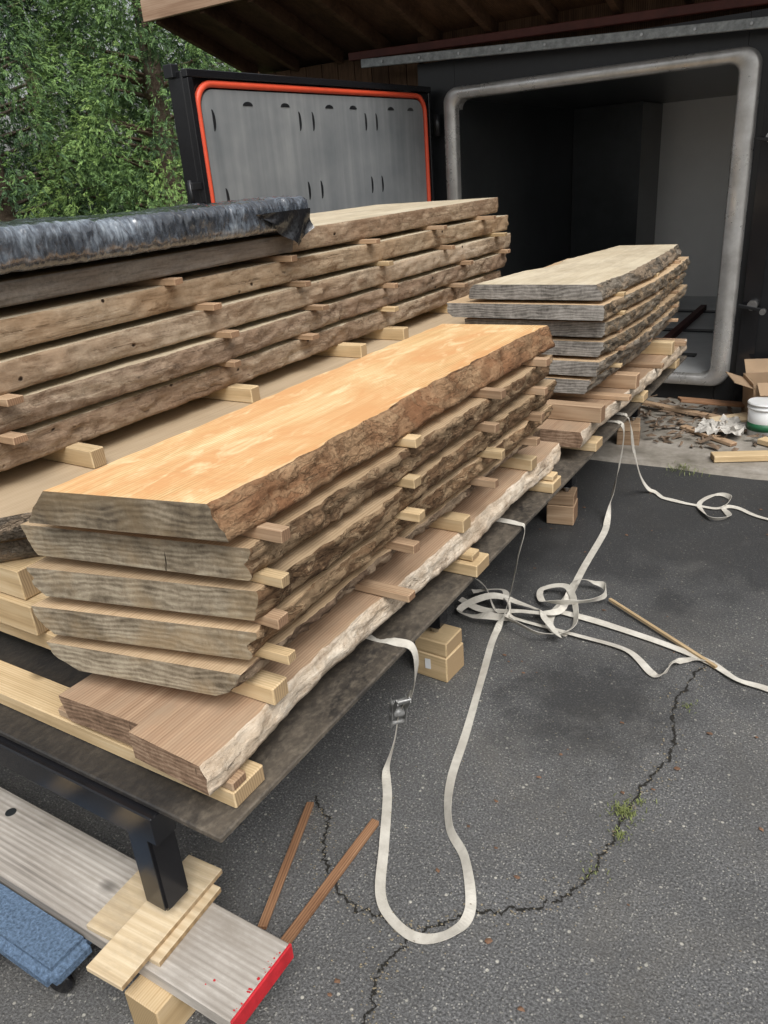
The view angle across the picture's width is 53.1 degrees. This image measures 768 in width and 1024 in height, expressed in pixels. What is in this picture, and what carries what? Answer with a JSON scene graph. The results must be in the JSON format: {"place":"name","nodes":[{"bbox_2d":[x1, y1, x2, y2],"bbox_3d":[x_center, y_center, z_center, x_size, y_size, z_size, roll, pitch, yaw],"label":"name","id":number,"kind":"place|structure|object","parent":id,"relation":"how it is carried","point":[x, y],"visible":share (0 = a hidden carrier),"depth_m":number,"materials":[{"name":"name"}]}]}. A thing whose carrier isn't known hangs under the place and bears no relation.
{"place":"outdoors","nodes":[
{"label":"outdoors","id":0,"kind":"place"},
{"bbox_2d":[0,0,234,209],"label":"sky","id":1,"kind":"structure","parent":0,"point":[127,5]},
{"bbox_2d":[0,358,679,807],"bbox_3d":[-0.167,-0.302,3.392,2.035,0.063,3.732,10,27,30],"label":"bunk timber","id":2,"kind":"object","parent":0,"point":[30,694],"visible":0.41,"depth_m":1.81,"materials":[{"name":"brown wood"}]},
{"bbox_2d":[0,313,467,649],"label":"lumber stack","id":3,"kind":"object","parent":2,"relation":"on","point":[23,486],"visible":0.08,"depth_m":2.14,"materials":[{"name":"brown wood"}]},
{"bbox_2d":[0,197,510,471],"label":"lumber stack","id":4,"kind":"object","parent":3,"relation":"on","point":[91,349],"visible":0.94,"depth_m":2.49,"materials":[{"name":"brown wood"}]},
{"bbox_2d":[0,195,314,274],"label":"wrapped board bundle","id":5,"kind":"object","parent":4,"relation":"on","point":[27,244],"visible":1,"depth_m":2.15,"materials":[{"name":"black plastic"}]},
{"bbox_2d":[20,324,560,795],"bbox_3d":[-0.040,-0.106,2.190,0.631,0.565,1.935,10,27,30],"label":"lumber stack","id":6,"kind":"object","parent":2,"relation":"on","point":[226,592],"visible":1,"depth_m":1.60,"materials":[{"name":"brown wood"}]},
{"bbox_2d":[447,244,689,447],"bbox_3d":[0.949,-0.909,3.763,0.756,0.583,1.830,10,27,30],"label":"lumber stack","id":7,"kind":"object","parent":2,"relation":"on","point":[605,315],"visible":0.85,"depth_m":3.26,"materials":[{"name":"brown wood"}]},
{"bbox_2d":[0,205,767,1023],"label":"ground","id":8,"kind":"structure","parent":0,"point":[686,929],"depth_m":2.08,"materials":[{"name":"grey asphalt"}]},
{"bbox_2d":[0,883,91,992],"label":"furniture dolly","id":9,"kind":"object","parent":8,"relation":"on","point":[42,947],"visible":0.99,"depth_m":1.68,"materials":[{"name":"blue carpet"}]},
{"bbox_2d":[0,787,293,1023],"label":"support plank","id":10,"kind":"object","parent":8,"relation":"on","point":[220,965],"visible":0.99,"depth_m":1.66,"materials":[{"name":"grey wood"}]},
{"bbox_2d":[86,855,222,990],"bbox_3d":[-0.516,0.876,1.683,0.221,0.028,0.315,10,27,30],"label":"plywood shim","id":11,"kind":"object","parent":10,"relation":"on","point":[133,926],"visible":0.91,"depth_m":1.65,"materials":[{"name":"beige wood"}]},
{"bbox_2d":[258,802,313,929],"bbox_3d":[-0.246,0.896,1.979,0.023,0.014,0.394,1,24,12],"label":"wood stick","id":12,"kind":"object","parent":8,"relation":"on","point":[265,918],"visible":0.88,"depth_m":1.95,"materials":[{"name":"brown wood"}]},
{"bbox_2d":[281,818,378,943],"bbox_3d":[-0.128,0.912,1.915,0.024,0.015,0.414,10,27,29],"label":"wood stick","id":13,"kind":"object","parent":8,"relation":"on","point":[295,928],"visible":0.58,"depth_m":1.90,"materials":[{"name":"brown wood"}]},
{"bbox_2d":[140,0,767,85],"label":"wood shed","id":14,"kind":"structure","parent":8,"relation":"on","point":[332,39],"depth_m":5.26,"materials":[{"name":"brown wood"}]},
{"bbox_2d":[163,8,767,401],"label":"vacuum kiln","id":15,"kind":"object","parent":8,"relation":"on","point":[561,149],"visible":0.55,"depth_m":5.23,"materials":[{"name":"black metal"}]},
{"bbox_2d":[163,64,434,213],"bbox_3d":[-0.326,-1.628,4.948,0.145,2.072,2.365,12,28,33],"label":"kiln door","id":16,"kind":"structure","parent":15,"relation":"in","point":[332,144],"depth_m":4.46,"materials":[{"name":"black paint"}]},
{"bbox_2d":[300,665,706,1023],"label":"crack grit","id":17,"kind":"object","parent":8,"relation":"on","point":[410,924],"visible":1,"depth_m":1.83,"materials":[{"name":"grey gravel"}]},
{"bbox_2d":[314,665,704,1023],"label":"pavement crack","id":18,"kind":"object","parent":8,"relation":"on","point":[512,906],"visible":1,"depth_m":1.88,"materials":[{"name":"black asphalt"}]},
{"bbox_2d":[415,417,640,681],"bbox_3d":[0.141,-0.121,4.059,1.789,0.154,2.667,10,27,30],"label":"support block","id":19,"kind":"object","parent":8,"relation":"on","point":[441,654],"depth_m":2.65,"materials":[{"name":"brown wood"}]},
{"bbox_2d":[0,355,686,910],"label":"lumber cart","id":20,"kind":"object","parent":19,"relation":"on","point":[146,809],"visible":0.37,"depth_m":1.70,"materials":[{"name":"black metal"}]},
{"bbox_2d":[327,501,767,1011],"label":"leaf litter","id":21,"kind":"object","parent":8,"relation":"on","point":[487,941],"visible":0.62,"depth_m":1.97,"materials":[{"name":"brown plant"}]},
{"bbox_2d":[366,518,767,943],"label":"ratchet strap","id":22,"kind":"object","parent":8,"relation":"on","point":[398,710],"visible":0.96,"depth_m":2.38,"materials":[{"name":"fabric"}]},
{"bbox_2d":[609,598,717,668],"bbox_3d":[0.999,0.431,2.794,0.012,0.013,0.522,-15,27,-22],"label":"wood stick","id":23,"kind":"object","parent":22,"relation":"on","point":[661,632],"visible":1,"depth_m":2.77,"materials":[{"name":"brown wood"}]},
{"bbox_2d":[545,420,624,636],"bbox_3d":[0.853,0.002,3.202,0.328,0.505,1.132,1,24,13],"label":"ratchet strap","id":24,"kind":"object","parent":8,"relation":"on","point":[592,551],"visible":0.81,"depth_m":3.47,"materials":[{"name":"white fabric"}]},
{"bbox_2d":[580,457,719,879],"bbox_3d":[1.181,0.285,3.097,0.359,0.026,3.061,5,25,21],"label":"weed","id":25,"kind":"object","parent":8,"relation":"on","point":[623,808],"visible":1,"depth_m":2.05,"materials":[{"name":"green plant"}]},
{"bbox_2d":[590,397,767,479],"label":"concrete apron","id":26,"kind":"object","parent":8,"relation":"on","point":[649,451],"visible":0.22,"depth_m":4.48,"materials":[{"name":"grey concrete"}]},
{"bbox_2d":[642,400,720,418],"bbox_3d":[1.921,-0.679,5.077,0.050,0.025,0.600,-23,31,-36],"label":"wood offcut","id":27,"kind":"object","parent":26,"relation":"on","point":[676,409],"visible":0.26,"depth_m":5.04,"materials":[{"name":"brown wood"}]},
{"bbox_2d":[636,394,767,450],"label":"bark debris","id":28,"kind":"object","parent":26,"relation":"on","point":[682,421],"visible":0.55,"depth_m":4.83,"materials":[{"name":"brown wood"}]},
{"bbox_2d":[680,424,736,446],"bbox_3d":[1.939,-0.461,4.612,0.050,0.020,0.400,-14,26,-21],"label":"wood offcut","id":29,"kind":"object","parent":26,"relation":"on","point":[726,441],"visible":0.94,"depth_m":4.55,"materials":[{"name":"brown wood"}]},
{"bbox_2d":[677,396,744,407],"bbox_3d":[2.157,-0.706,4.970,0.500,0.021,0.080,5,24,1],"label":"wood offcut","id":30,"kind":"object","parent":26,"relation":"on","point":[711,402],"visible":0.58,"depth_m":4.94,"materials":[{"name":"brown wood"}]},
{"bbox_2d":[695,414,746,435],"bbox_3d":[2.041,-0.526,4.653,0.277,0.064,0.295,10,27,30],"label":"crumpled paper","id":31,"kind":"object","parent":26,"relation":"on","point":[734,425],"visible":0.98,"depth_m":4.65,"materials":[{"name":"white paper"}]},
{"bbox_2d":[709,412,747,422],"bbox_3d":[2.194,-0.584,4.810,0.320,0.018,0.110,-10,29,-18],"label":"wood offcut","id":32,"kind":"object","parent":26,"relation":"on","point":[743,416],"visible":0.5,"depth_m":4.81,"materials":[{"name":"brown wood"}]},
{"bbox_2d":[710,450,767,462],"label":"wood offcut","id":33,"kind":"object","parent":26,"relation":"on","point":[740,456],"visible":1,"depth_m":4.22,"materials":[{"name":"brown wood"}]},
{"bbox_2d":[726,358,767,413],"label":"cardboard box","id":34,"kind":"object","parent":26,"relation":"on","point":[753,380],"visible":0.74,"depth_m":4.89,"materials":[{"name":"brown cardboard"}]},
{"bbox_2d":[746,397,767,437],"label":"paint bucket","id":35,"kind":"object","parent":26,"relation":"on","point":[757,418],"visible":0.98,"depth_m":4.51,"materials":[{"name":"white plastic"}]},
{"bbox_2d":[757,437,767,446],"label":"wood offcut","id":36,"kind":"object","parent":26,"relation":"on","point":[763,441],"visible":1,"depth_m":4.42,"materials":[{"name":"brown wood"}]},
{"bbox_2d":[616,412,767,519],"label":"ratchet strap","id":37,"kind":"object","parent":8,"relation":"on","point":[700,507],"visible":0.94,"depth_m":3.74,"materials":[{"name":"white fabric"}]},
{"label":"grass verge","id":38,"kind":"object","parent":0,"visible":0},
{"bbox_2d":[0,0,149,221],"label":"conifer tree","id":39,"kind":"object","parent":38,"relation":"on","point":[9,188],"visible":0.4,"depth_m":8.88,"materials":[{"name":"green plant"}]},
{"bbox_2d":[0,0,179,218],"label":"conifer tree","id":40,"kind":"object","parent":38,"relation":"on","point":[33,94],"visible":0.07,"depth_m":12.56,"materials":[{"name":"green plant"}]},
{"bbox_2d":[10,0,240,217],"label":"conifer tree","id":41,"kind":"object","parent":38,"relation":"on","point":[162,138],"visible":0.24,"depth_m":9.09,"materials":[{"name":"green plant"}]},
{"bbox_2d":[117,3,239,208],"bbox_3d":[-2.830,-8.716,13.710,5.500,9.993,5.801,1,24,14],"label":"conifer tree","id":42,"kind":"object","parent":38,"relation":"on","point":[164,62],"visible":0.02,"depth_m":13.20,"materials":[{"name":"green plant"}]}
]}

